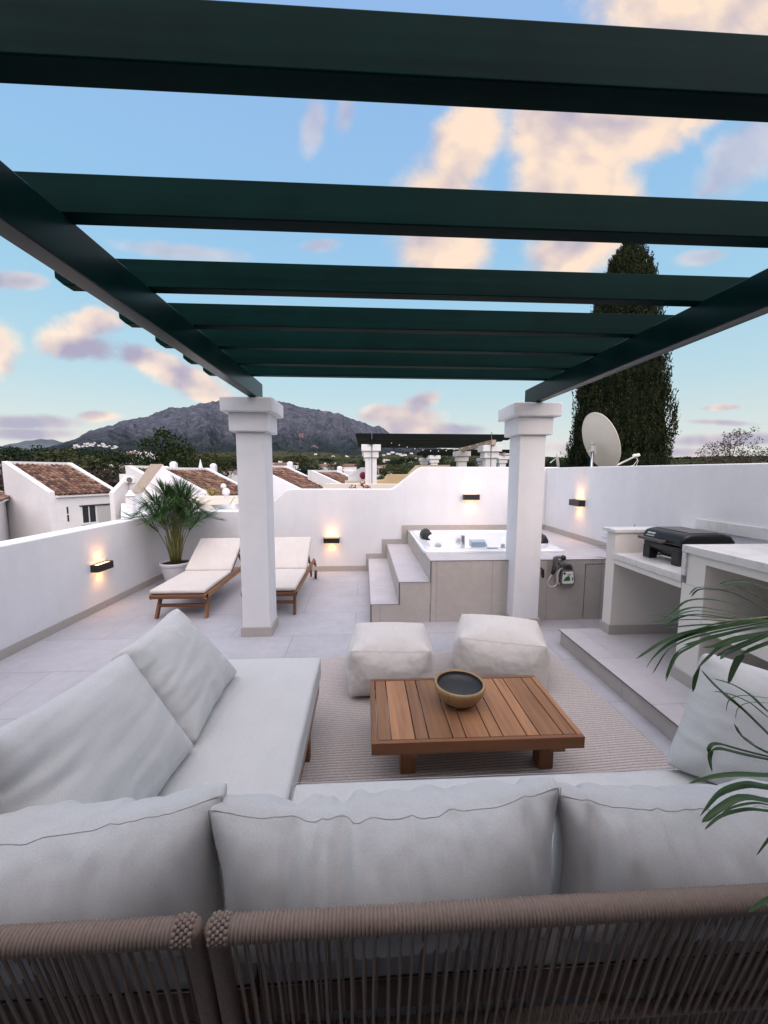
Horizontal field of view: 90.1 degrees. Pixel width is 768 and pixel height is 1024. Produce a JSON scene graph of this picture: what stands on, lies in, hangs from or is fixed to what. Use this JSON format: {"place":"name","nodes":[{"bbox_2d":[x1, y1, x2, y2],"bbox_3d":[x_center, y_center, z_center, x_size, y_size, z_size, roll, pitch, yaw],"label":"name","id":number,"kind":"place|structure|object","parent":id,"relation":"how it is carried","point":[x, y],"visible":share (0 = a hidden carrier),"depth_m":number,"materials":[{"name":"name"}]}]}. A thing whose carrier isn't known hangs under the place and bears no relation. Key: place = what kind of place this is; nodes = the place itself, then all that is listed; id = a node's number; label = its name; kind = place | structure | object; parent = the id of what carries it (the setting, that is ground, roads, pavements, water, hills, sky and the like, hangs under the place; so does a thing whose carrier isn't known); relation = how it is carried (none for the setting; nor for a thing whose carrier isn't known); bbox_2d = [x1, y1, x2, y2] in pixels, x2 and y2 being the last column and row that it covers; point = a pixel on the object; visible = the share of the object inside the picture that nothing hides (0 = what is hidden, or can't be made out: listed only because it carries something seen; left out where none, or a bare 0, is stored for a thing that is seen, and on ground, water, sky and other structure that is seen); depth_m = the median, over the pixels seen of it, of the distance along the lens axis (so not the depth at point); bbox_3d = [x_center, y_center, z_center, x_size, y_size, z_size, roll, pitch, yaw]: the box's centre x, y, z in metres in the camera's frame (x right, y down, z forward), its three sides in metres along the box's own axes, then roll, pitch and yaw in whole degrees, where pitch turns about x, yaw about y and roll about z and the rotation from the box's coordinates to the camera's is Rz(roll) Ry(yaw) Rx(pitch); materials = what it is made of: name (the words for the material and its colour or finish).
{"place":"outdoors","nodes":[
{"label":"outdoors","id":0,"kind":"place"},
{"bbox_2d":[0,439,63,449],"bbox_3d":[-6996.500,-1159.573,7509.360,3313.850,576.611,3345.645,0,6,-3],"label":"hills","id":1,"kind":"structure","parent":0,"point":[45,443],"depth_m":7379.83,"materials":[{"name":"stone"}]},
{"bbox_2d":[121,503,156,518],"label":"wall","id":2,"kind":"structure","parent":0,"point":[123,507],"depth_m":14.69,"materials":[{"name":"paint"}]},
{"bbox_2d":[125,490,136,513],"bbox_3d":[-8.986,-0.341,13.601,0.340,0.896,0.340,0,6,-3],"label":"chimney","id":3,"kind":"object","parent":2,"relation":"on","point":[129,494],"visible":0.85,"depth_m":13.52,"materials":[{"name":"paint"}]},
{"bbox_2d":[212,496,238,509],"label":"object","id":4,"kind":"object","parent":2,"relation":"on","point":[223,506],"visible":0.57,"depth_m":11.06,"materials":[{"name":"paint"}]},
{"bbox_2d":[189,496,238,509],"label":"terrace wall","id":5,"kind":"structure","parent":0,"point":[218,500],"depth_m":15.20,"materials":[{"name":"beige paint"}]},
{"bbox_2d":[204,487,221,495],"bbox_3d":[-5.996,-0.714,13.261,0.807,0.327,0.705,-5,8,-38],"label":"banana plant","id":6,"kind":"object","parent":5,"relation":"on","point":[212,493],"visible":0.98,"depth_m":13.20,"materials":[{"name":"green plant"}]},
{"bbox_2d":[221,483,229,498],"bbox_3d":[-5.683,-0.752,13.726,0.318,0.546,0.280,0,6,-3],"label":"ball finial","id":7,"kind":"object","parent":5,"relation":"on","point":[225,492],"visible":1,"depth_m":13.64,"materials":[{"name":"paint"}]},
{"bbox_2d":[345,468,364,482],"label":"white gable house","id":8,"kind":"structure","parent":0,"point":[353,477],"depth_m":14.89,"materials":[{"name":"paint"}]},
{"bbox_2d":[349,482,371,488],"bbox_3d":[-0.446,-0.387,7.003,0.426,0.343,0.210,1,6,4],"label":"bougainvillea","id":9,"kind":"object","parent":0,"point":[363,486],"visible":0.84,"depth_m":6.96,"materials":[{"name":"red plant"}]},
{"bbox_2d":[0,450,765,490],"bbox_3d":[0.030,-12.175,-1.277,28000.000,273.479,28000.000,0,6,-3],"label":"ground","id":10,"kind":"structure","parent":0,"point":[280,453],"depth_m":2393.88,"materials":[{"name":"green plant"}]},
{"bbox_2d":[0,491,9,540],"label":"white house","id":11,"kind":"structure","parent":10,"relation":"on","point":[4,527],"depth_m":18.90,"materials":[{"name":"paint"}]},
{"bbox_2d":[0,454,11,487],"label":"round tree","id":12,"kind":"object","parent":10,"relation":"on","point":[1,459],"visible":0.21,"depth_m":76.96,"materials":[{"name":"green plant"}]},
{"bbox_2d":[0,445,53,461],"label":"umbrella pine","id":13,"kind":"object","parent":10,"relation":"on","point":[10,450],"visible":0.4,"depth_m":97.64,"materials":[{"name":"green plant"}]},
{"bbox_2d":[7,449,71,461],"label":"umbrella pine","id":14,"kind":"object","parent":10,"relation":"on","point":[23,457],"visible":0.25,"depth_m":85.48,"materials":[{"name":"green plant"}]},
{"bbox_2d":[30,447,81,461],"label":"round tree","id":15,"kind":"object","parent":10,"relation":"on","point":[38,457],"visible":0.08,"depth_m":63.28,"materials":[{"name":"green plant"}]},
{"bbox_2d":[2,461,112,538],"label":"white house","id":16,"kind":"structure","parent":10,"relation":"on","point":[46,497],"depth_m":19.41,"materials":[{"name":"paint"}]},
{"bbox_2d":[65,507,70,521],"bbox_3d":[-15.630,0.107,18.951,0.025,0.720,0.187,3,7,23],"label":"window frame","id":17,"kind":"structure","parent":16,"relation":"in","point":[65,507],"depth_m":18.96,"materials":[{"name":"white"}]},
{"bbox_2d":[82,506,95,522],"bbox_3d":[-15.265,0.110,19.819,0.008,0.843,0.621,3,7,23],"label":"window","id":18,"kind":"structure","parent":16,"relation":"in","point":[85,508],"depth_m":19.81,"materials":[{"name":"black glass"}]},
{"bbox_2d":[81,505,98,524],"bbox_3d":[-15.221,0.156,19.816,0.095,0.933,0.801,3,7,23],"label":"window frame","id":19,"kind":"structure","parent":16,"relation":"in","point":[96,505],"depth_m":19.82,"materials":[{"name":"white"}]},
{"bbox_2d":[42,449,109,473],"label":"round tree","id":20,"kind":"object","parent":10,"relation":"on","point":[69,457],"visible":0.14,"depth_m":52.78,"materials":[{"name":"green plant"}]},
{"bbox_2d":[48,447,108,455],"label":"umbrella pine","id":21,"kind":"object","parent":10,"relation":"on","point":[85,450],"visible":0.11,"depth_m":100.99,"materials":[{"name":"green plant"}]},
{"bbox_2d":[70,455,124,486],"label":"round tree","id":22,"kind":"object","parent":10,"relation":"on","point":[96,463],"visible":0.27,"depth_m":52.49,"materials":[{"name":"green plant"}]},
{"bbox_2d":[77,450,132,464],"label":"umbrella pine","id":23,"kind":"object","parent":10,"relation":"on","point":[113,457],"visible":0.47,"depth_m":94.63,"materials":[{"name":"green plant"}]},
{"bbox_2d":[84,464,127,485],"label":"brown tree","id":24,"kind":"object","parent":10,"relation":"on","point":[110,471],"visible":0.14,"depth_m":46.79,"materials":[{"name":"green plant"}]},
{"bbox_2d":[98,474,118,487],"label":"brown tree","id":25,"kind":"object","parent":10,"relation":"on","point":[112,482],"visible":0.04,"depth_m":43.60,"materials":[{"name":"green plant"}]},
{"bbox_2d":[103,475,119,486],"bbox_3d":[-28.655,0.199,41.390,8.459,8.349,9.021,-5,8,-42],"label":"brown tree","id":26,"kind":"object","parent":10,"relation":"on","point":[113,484],"visible":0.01,"depth_m":39.79,"materials":[{"name":"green plant"}]},
{"bbox_2d":[109,474,128,520],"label":"white house","id":27,"kind":"structure","parent":10,"relation":"on","point":[118,492],"depth_m":17.94,"materials":[{"name":"paint"}]},
{"bbox_2d":[96,450,141,475],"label":"umbrella pine","id":28,"kind":"object","parent":10,"relation":"on","point":[133,456],"visible":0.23,"depth_m":105.61,"materials":[{"name":"green plant"}]},
{"bbox_2d":[125,461,177,489],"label":"white house","id":29,"kind":"structure","parent":10,"relation":"on","point":[137,472],"depth_m":18.61,"materials":[{"name":"paint"}]},
{"bbox_2d":[125,477,134,482],"bbox_3d":[-12.251,-1.557,18.622,0.450,0.289,0.420,0,6,-3],"label":"air conditioner","id":30,"kind":"object","parent":29,"relation":"attached to","point":[129,479],"visible":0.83,"depth_m":18.43,"materials":[{"name":"white metal"}]},
{"bbox_2d":[132,464,174,505],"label":"wedge house","id":31,"kind":"structure","parent":10,"relation":"on","point":[147,480],"depth_m":16.53,"materials":[{"name":"paint"}]},
{"bbox_2d":[125,436,182,470],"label":"pine tree","id":32,"kind":"object","parent":10,"relation":"on","point":[147,441],"visible":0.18,"depth_m":53.90,"materials":[{"name":"green plant"}]},
{"bbox_2d":[133,426,197,467],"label":"pine tree","id":33,"kind":"object","parent":10,"relation":"on","point":[163,434],"visible":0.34,"depth_m":53.08,"materials":[{"name":"green plant"}]},
{"bbox_2d":[165,444,199,467],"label":"pine tree","id":34,"kind":"object","parent":10,"relation":"on","point":[191,454],"visible":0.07,"depth_m":58.02,"materials":[{"name":"green plant"}]},
{"bbox_2d":[177,452,221,473],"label":"round tree","id":35,"kind":"object","parent":10,"relation":"on","point":[206,456],"visible":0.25,"depth_m":79.93,"materials":[{"name":"green plant"}]},
{"bbox_2d":[165,463,237,495],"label":"white house","id":36,"kind":"structure","parent":10,"relation":"on","point":[209,478],"depth_m":19.66,"materials":[{"name":"ceramic"}]},
{"bbox_2d":[191,453,232,477],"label":"round tree","id":37,"kind":"object","parent":10,"relation":"on","point":[220,464],"visible":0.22,"depth_m":91.46,"materials":[{"name":"green plant"}]},
{"bbox_2d":[217,460,236,469],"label":"umbrella pine","id":38,"kind":"object","parent":10,"relation":"on","point":[234,463],"visible":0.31,"depth_m":99.65,"materials":[{"name":"green plant"}]},
{"bbox_2d":[218,454,236,466],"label":"round tree","id":39,"kind":"object","parent":10,"relation":"on","point":[230,458],"visible":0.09,"depth_m":109.40,"materials":[{"name":"green plant"}]},
{"bbox_2d":[218,468,237,482],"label":"village house","id":40,"kind":"structure","parent":10,"relation":"on","point":[234,478],"depth_m":100.52,"materials":[{"name":"paint"}]},
{"bbox_2d":[272,456,290,462],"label":"round tree","id":41,"kind":"object","parent":10,"relation":"on","point":[277,460],"visible":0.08,"depth_m":104.70,"materials":[{"name":"green plant"}]},
{"bbox_2d":[272,461,300,469],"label":"village house","id":42,"kind":"structure","parent":10,"relation":"on","point":[281,463],"depth_m":90.91,"materials":[{"name":"paint"}]},
{"bbox_2d":[273,461,322,500],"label":"white house","id":43,"kind":"structure","parent":10,"relation":"on","point":[287,477],"depth_m":19.92,"materials":[{"name":"ceramic"}]},
{"bbox_2d":[285,455,311,465],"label":"round tree","id":44,"kind":"object","parent":10,"relation":"on","point":[296,459],"visible":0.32,"depth_m":134.95,"materials":[{"name":"green plant"}]},
{"bbox_2d":[293,466,312,475],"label":"umbrella pine","id":45,"kind":"object","parent":10,"relation":"on","point":[304,471],"visible":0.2,"depth_m":86.13,"materials":[{"name":"green plant"}]},
{"bbox_2d":[299,463,324,469],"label":"umbrella pine","id":46,"kind":"object","parent":10,"relation":"on","point":[315,468],"visible":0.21,"depth_m":105.90,"materials":[{"name":"green plant"}]},
{"bbox_2d":[308,466,348,485],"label":"white house","id":47,"kind":"structure","parent":10,"relation":"on","point":[321,477],"depth_m":21.27,"materials":[{"name":"paint"}]},
{"bbox_2d":[325,461,343,470],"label":"round tree","id":48,"kind":"object","parent":10,"relation":"on","point":[337,464],"visible":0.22,"depth_m":116.61,"materials":[{"name":"green plant"}]},
{"bbox_2d":[326,463,356,474],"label":"village house","id":49,"kind":"structure","parent":10,"relation":"on","point":[348,469],"depth_m":117.86,"materials":[{"name":"paint"}]},
{"bbox_2d":[322,483,396,488],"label":"beige wall","id":50,"kind":"structure","parent":10,"relation":"on","point":[347,485],"depth_m":9.57,"materials":[{"name":"beige paint"}]},
{"bbox_2d":[377,466,394,479],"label":"round tree","id":51,"kind":"object","parent":10,"relation":"on","point":[383,471],"visible":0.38,"depth_m":93.65,"materials":[{"name":"green plant"}]},
{"bbox_2d":[385,459,402,465],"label":"umbrella pine","id":52,"kind":"object","parent":10,"relation":"on","point":[393,462],"visible":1,"depth_m":234.46,"materials":[{"name":"green plant"}]},
{"bbox_2d":[23,448,767,467],"bbox_3d":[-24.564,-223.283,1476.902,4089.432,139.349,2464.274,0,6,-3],"label":"woodland","id":53,"kind":"object","parent":10,"relation":"on","point":[681,461],"visible":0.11,"depth_m":1218.54,"materials":[{"name":"green plant"}]},
{"bbox_2d":[384,466,409,477],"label":"round tree","id":54,"kind":"object","parent":10,"relation":"on","point":[403,470],"visible":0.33,"depth_m":98.55,"materials":[{"name":"green plant"}]},
{"bbox_2d":[357,465,449,483],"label":"yellow house","id":55,"kind":"structure","parent":10,"relation":"on","point":[392,478],"depth_m":13.00,"materials":[{"name":"paint"}]},
{"bbox_2d":[396,456,418,470],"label":"umbrella pine","id":56,"kind":"object","parent":10,"relation":"on","point":[408,460],"visible":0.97,"depth_m":235.64,"materials":[{"name":"green plant"}]},
{"bbox_2d":[356,431,509,483],"bbox_3d":[1.304,-0.475,12.677,4.360,3.905,3.850,0,6,-3],"label":"roof pergola","id":57,"kind":"object","parent":10,"relation":"on","point":[371,445],"visible":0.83,"depth_m":10.79,"materials":[{"name":"paint"}]},
{"bbox_2d":[416,449,508,466],"bbox_3d":[4.153,-1.344,20.786,4.360,3.855,3.850,0,6,-3],"label":"roof pergola","id":58,"kind":"object","parent":10,"relation":"on","point":[433,456],"visible":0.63,"depth_m":18.95,"materials":[{"name":"paint"}]},
{"bbox_2d":[451,461,475,466],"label":"umbrella pine","id":59,"kind":"object","parent":10,"relation":"on","point":[470,464],"visible":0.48,"depth_m":178.19,"materials":[{"name":"green plant"}]},
{"bbox_2d":[545,457,569,466],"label":"umbrella pine","id":60,"kind":"object","parent":10,"relation":"on","point":[549,464],"visible":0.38,"depth_m":123.77,"materials":[{"name":"green plant"}]},
{"bbox_2d":[582,412,639,466],"bbox_3d":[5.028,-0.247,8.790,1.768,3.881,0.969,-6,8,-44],"label":"satellite dish","id":61,"kind":"object","parent":10,"relation":"on","point":[601,440],"visible":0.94,"depth_m":8.19,"materials":[{"name":"metal"}]},
{"bbox_2d":[563,243,680,466],"bbox_3d":[10.588,-3.295,17.295,4.471,17.196,4.619,0,6,-3],"label":"cypress","id":62,"kind":"object","parent":10,"relation":"on","point":[631,403],"visible":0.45,"depth_m":15.73,"materials":[{"name":"green plant"}]},
{"bbox_2d":[694,426,767,463],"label":"eucalyptus tree","id":63,"kind":"object","parent":10,"relation":"on","point":[728,457],"visible":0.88,"depth_m":35.05,"materials":[{"name":"green plant"}]},
{"bbox_2d":[0,571,767,1023],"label":"terrace floor","id":64,"kind":"structure","parent":0,"point":[332,609],"depth_m":3.64,"materials":[{"name":"tile"}]},
{"bbox_2d":[0,514,172,660],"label":"parapet wall","id":65,"kind":"structure","parent":64,"relation":"on","point":[50,583],"depth_m":3.99,"materials":[{"name":"white paint"}]},
{"bbox_2d":[90,560,113,572],"bbox_3d":[-3.243,0.625,4.409,0.089,0.084,0.250,0,6,-1],"label":"wall lamp","id":66,"kind":"object","parent":65,"relation":"attached to","point":[102,566],"visible":1,"depth_m":4.36,"materials":[{"name":"black metal"}]},
{"bbox_2d":[0,686,318,1023],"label":"rope sofa corner section","id":67,"kind":"object","parent":64,"relation":"on","point":[103,939],"visible":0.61,"depth_m":0.80,"materials":[{"name":"brown wicker"}]},
{"bbox_2d":[0,656,320,1004],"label":"seat cushion","id":68,"kind":"object","parent":67,"relation":"on","point":[253,735],"visible":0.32,"depth_m":1.67,"materials":[{"name":"fabric"}]},
{"bbox_2d":[0,654,192,813],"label":"throw pillow","id":69,"kind":"object","parent":68,"relation":"on","point":[111,730],"visible":0.73,"depth_m":1.21,"materials":[{"name":"fabric"}]},
{"bbox_2d":[0,782,226,985],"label":"back cushion","id":70,"kind":"object","parent":68,"relation":"on","point":[75,860],"visible":0.73,"depth_m":0.89,"materials":[{"name":"fabric"}]},
{"bbox_2d":[111,609,236,743],"bbox_3d":[-0.978,0.754,1.870,0.346,0.441,0.576,0,6,-3],"label":"throw pillow","id":71,"kind":"object","parent":68,"relation":"on","point":[185,667],"visible":0.84,"depth_m":1.73,"materials":[{"name":"fabric"}]},
{"bbox_2d":[115,475,225,581],"bbox_3d":[-3.008,0.243,5.463,1.416,1.553,1.421,0,6,-3],"label":"potted palm","id":72,"kind":"object","parent":64,"relation":"on","point":[178,504],"visible":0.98,"depth_m":5.30,"materials":[{"name":"green plant"}]},
{"bbox_2d":[149,538,240,618],"bbox_3d":[-2.254,0.757,4.898,0.670,0.678,1.619,0,6,-3],"label":"sun lounger","id":73,"kind":"object","parent":64,"relation":"on","point":[207,573],"visible":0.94,"depth_m":4.70,"materials":[{"name":"beige fabric"}]},
{"bbox_2d":[241,537,316,614],"bbox_3d":[-1.308,0.749,4.996,0.670,0.678,1.619,0,6,-3],"label":"sun lounger","id":74,"kind":"object","parent":64,"relation":"on","point":[292,561],"visible":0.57,"depth_m":5.06,"materials":[{"name":"beige fabric"}]},
{"bbox_2d":[172,467,557,570],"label":"back wall","id":75,"kind":"structure","parent":64,"relation":"on","point":[364,525],"depth_m":6.15,"materials":[{"name":"white paint"}]},
{"bbox_2d":[323,537,339,542],"bbox_3d":[-0.834,0.449,6.100,0.250,0.084,0.089,0,6,-3],"label":"wall lamp","id":76,"kind":"object","parent":75,"relation":"attached to","point":[331,539],"visible":1,"depth_m":6.06,"materials":[{"name":"black metal"}]},
{"bbox_2d":[463,494,479,499],"bbox_3d":[1.400,-0.239,6.142,0.250,0.084,0.089,0,6,-3],"label":"wall lamp","id":77,"kind":"object","parent":75,"relation":"attached to","point":[471,497],"visible":1,"depth_m":6.10,"materials":[{"name":"black metal"}]},
{"bbox_2d":[0,0,767,636],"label":"pergola","id":78,"kind":"object","parent":64,"relation":"on","point":[246,48],"visible":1,"depth_m":1.30,"materials":[{"name":"green paint"}]},
{"bbox_2d":[257,650,678,1003],"bbox_3d":[0.404,1.360,2.304,2.405,0.009,2.251,0,6,-3],"label":"rug","id":79,"kind":"object","parent":64,"relation":"on","point":[341,740],"visible":0.19,"depth_m":2.22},
{"bbox_2d":[345,622,434,696],"bbox_3d":[0.046,1.073,2.894,0.664,0.438,0.601,0,6,0],"label":"pouf","id":80,"kind":"object","parent":79,"relation":"on","point":[388,650],"visible":0.84,"depth_m":2.65,"materials":[{"name":"beige fabric"}]},
{"bbox_2d":[370,675,584,773],"bbox_3d":[0.452,1.225,2.166,1.055,0.290,0.578,0,6,-3],"label":"coffee table","id":81,"kind":"object","parent":79,"relation":"on","point":[514,713],"visible":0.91,"depth_m":2.02,"materials":[{"name":"brown wood"}]},
{"bbox_2d":[434,669,485,708],"bbox_3d":[0.426,1.016,2.162,0.284,0.125,0.284,0,6,-3],"label":"wooden bowl","id":82,"kind":"object","parent":81,"relation":"on","point":[460,689],"visible":1,"depth_m":2.15,"materials":[{"name":"brown wood"}]},
{"bbox_2d":[452,614,549,688],"bbox_3d":[0.911,1.057,3.027,0.724,0.446,0.600,2,6,14],"label":"pouf","id":83,"kind":"object","parent":79,"relation":"on","point":[490,645],"visible":0.87,"depth_m":2.80,"materials":[{"name":"beige fabric"}]},
{"bbox_2d":[204,882,767,1023],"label":"rope sofa section","id":84,"kind":"object","parent":64,"relation":"on","point":[607,984],"visible":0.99,"depth_m":0.87,"materials":[{"name":"brown wicker"}]},
{"bbox_2d":[208,775,560,963],"bbox_3d":[0.014,0.912,0.993,0.878,0.414,0.302,-2,10,-3],"label":"back cushion","id":85,"kind":"object","parent":84,"relation":"on","point":[482,839],"visible":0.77,"depth_m":0.91,"materials":[{"name":"fabric"}]},
{"bbox_2d":[260,768,767,987],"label":"seat cushion","id":86,"kind":"object","parent":84,"relation":"on","point":[342,792],"visible":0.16,"depth_m":1.03,"materials":[{"name":"fabric"}]},
{"bbox_2d":[551,778,767,943],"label":"back cushion","id":87,"kind":"object","parent":86,"relation":"on","point":[608,838],"visible":0.7,"depth_m":0.95,"materials":[{"name":"fabric"}]},
{"bbox_2d":[667,654,767,783],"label":"throw pillow","id":88,"kind":"object","parent":86,"relation":"on","point":[708,718],"visible":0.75,"depth_m":1.41,"materials":[{"name":"fabric"}]},
{"bbox_2d":[368,529,605,621],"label":"tub platform","id":89,"kind":"structure","parent":64,"relation":"on","point":[410,581],"depth_m":4.13,"materials":[{"name":"ceramic"}]},
{"bbox_2d":[409,528,563,553],"bbox_3d":[1.250,0.545,5.185,1.660,0.680,1.500,0,6,-3],"label":"hot tub","id":90,"kind":"object","parent":89,"relation":"in","point":[427,541],"visible":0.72,"depth_m":5.46,"materials":[{"name":"white plastic"}]},
{"bbox_2d":[547,555,574,586],"bbox_3d":[1.883,0.624,4.057,0.310,0.350,0.094,0,6,-3],"label":"hose set","id":91,"kind":"object","parent":89,"relation":"hanging from","point":[566,575],"visible":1,"depth_m":4.06,"materials":[{"name":"grey plastic"}]},
{"bbox_2d":[560,632,677,740],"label":"raised platform","id":92,"kind":"structure","parent":64,"relation":"on","point":[664,725],"depth_m":2.71,"materials":[{"name":"beige ceramic"}]},
{"bbox_2d":[558,629,678,726],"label":"platform edge trim","id":93,"kind":"structure","parent":92,"relation":"attached to","point":[622,681],"depth_m":2.68,"materials":[{"name":"grey tile"}]},
{"bbox_2d":[559,628,690,725],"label":"platform paving","id":94,"kind":"structure","parent":92,"relation":"on","point":[617,655],"depth_m":2.97,"materials":[{"name":"ceramic"}]},
{"bbox_2d":[599,519,767,688],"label":"outdoor kitchen","id":95,"kind":"object","parent":94,"relation":"on","point":[640,590],"visible":0.76,"depth_m":2.69,"materials":[{"name":"beige paint"}]},
{"bbox_2d":[638,526,734,566],"bbox_3d":[2.394,0.267,3.072,0.482,0.254,0.415,0,6,-3],"label":"gas grill","id":96,"kind":"object","parent":95,"relation":"on","point":[668,542],"visible":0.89,"depth_m":2.97,"materials":[{"name":"black metal"}]},
{"bbox_2d":[544,463,767,548],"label":"side wall","id":97,"kind":"structure","parent":64,"relation":"on","point":[687,496],"depth_m":3.92,"materials":[{"name":"white paint"}]},
{"bbox_2d":[569,499,584,506],"bbox_3d":[2.642,-0.127,5.246,0.089,0.084,0.250,0,6,-3],"label":"wall lamp","id":98,"kind":"object","parent":97,"relation":"attached to","point":[575,502],"visible":1,"depth_m":5.15,"materials":[{"name":"black metal"}]},
{"bbox_2d":[636,580,767,911],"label":"palm","id":99,"kind":"object","parent":64,"relation":"on","point":[725,806],"visible":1,"depth_m":0.97,"materials":[{"name":"green plant"}]},
{"bbox_2d":[0,0,767,457],"label":"sky","id":100,"kind":"structure","parent":0,"point":[70,367],"materials":[{"name":"blue"}]},
{"bbox_2d":[45,400,767,458],"bbox_3d":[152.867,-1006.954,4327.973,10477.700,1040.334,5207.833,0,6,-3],"label":"mountain","id":101,"kind":"structure","parent":0,"point":[202,427],"depth_m":4302.60,"materials":[{"name":"grey stone"}]},
{"bbox_2d":[550,451,566,466],"bbox_3d":[6.008,-1.744,13.207,0.504,0.692,0.357,-4,7,-36],"label":"satellite dish","id":102,"kind":"object","parent":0,"point":[557,456],"visible":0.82,"depth_m":13.15,"materials":[{"name":"grey metal"}]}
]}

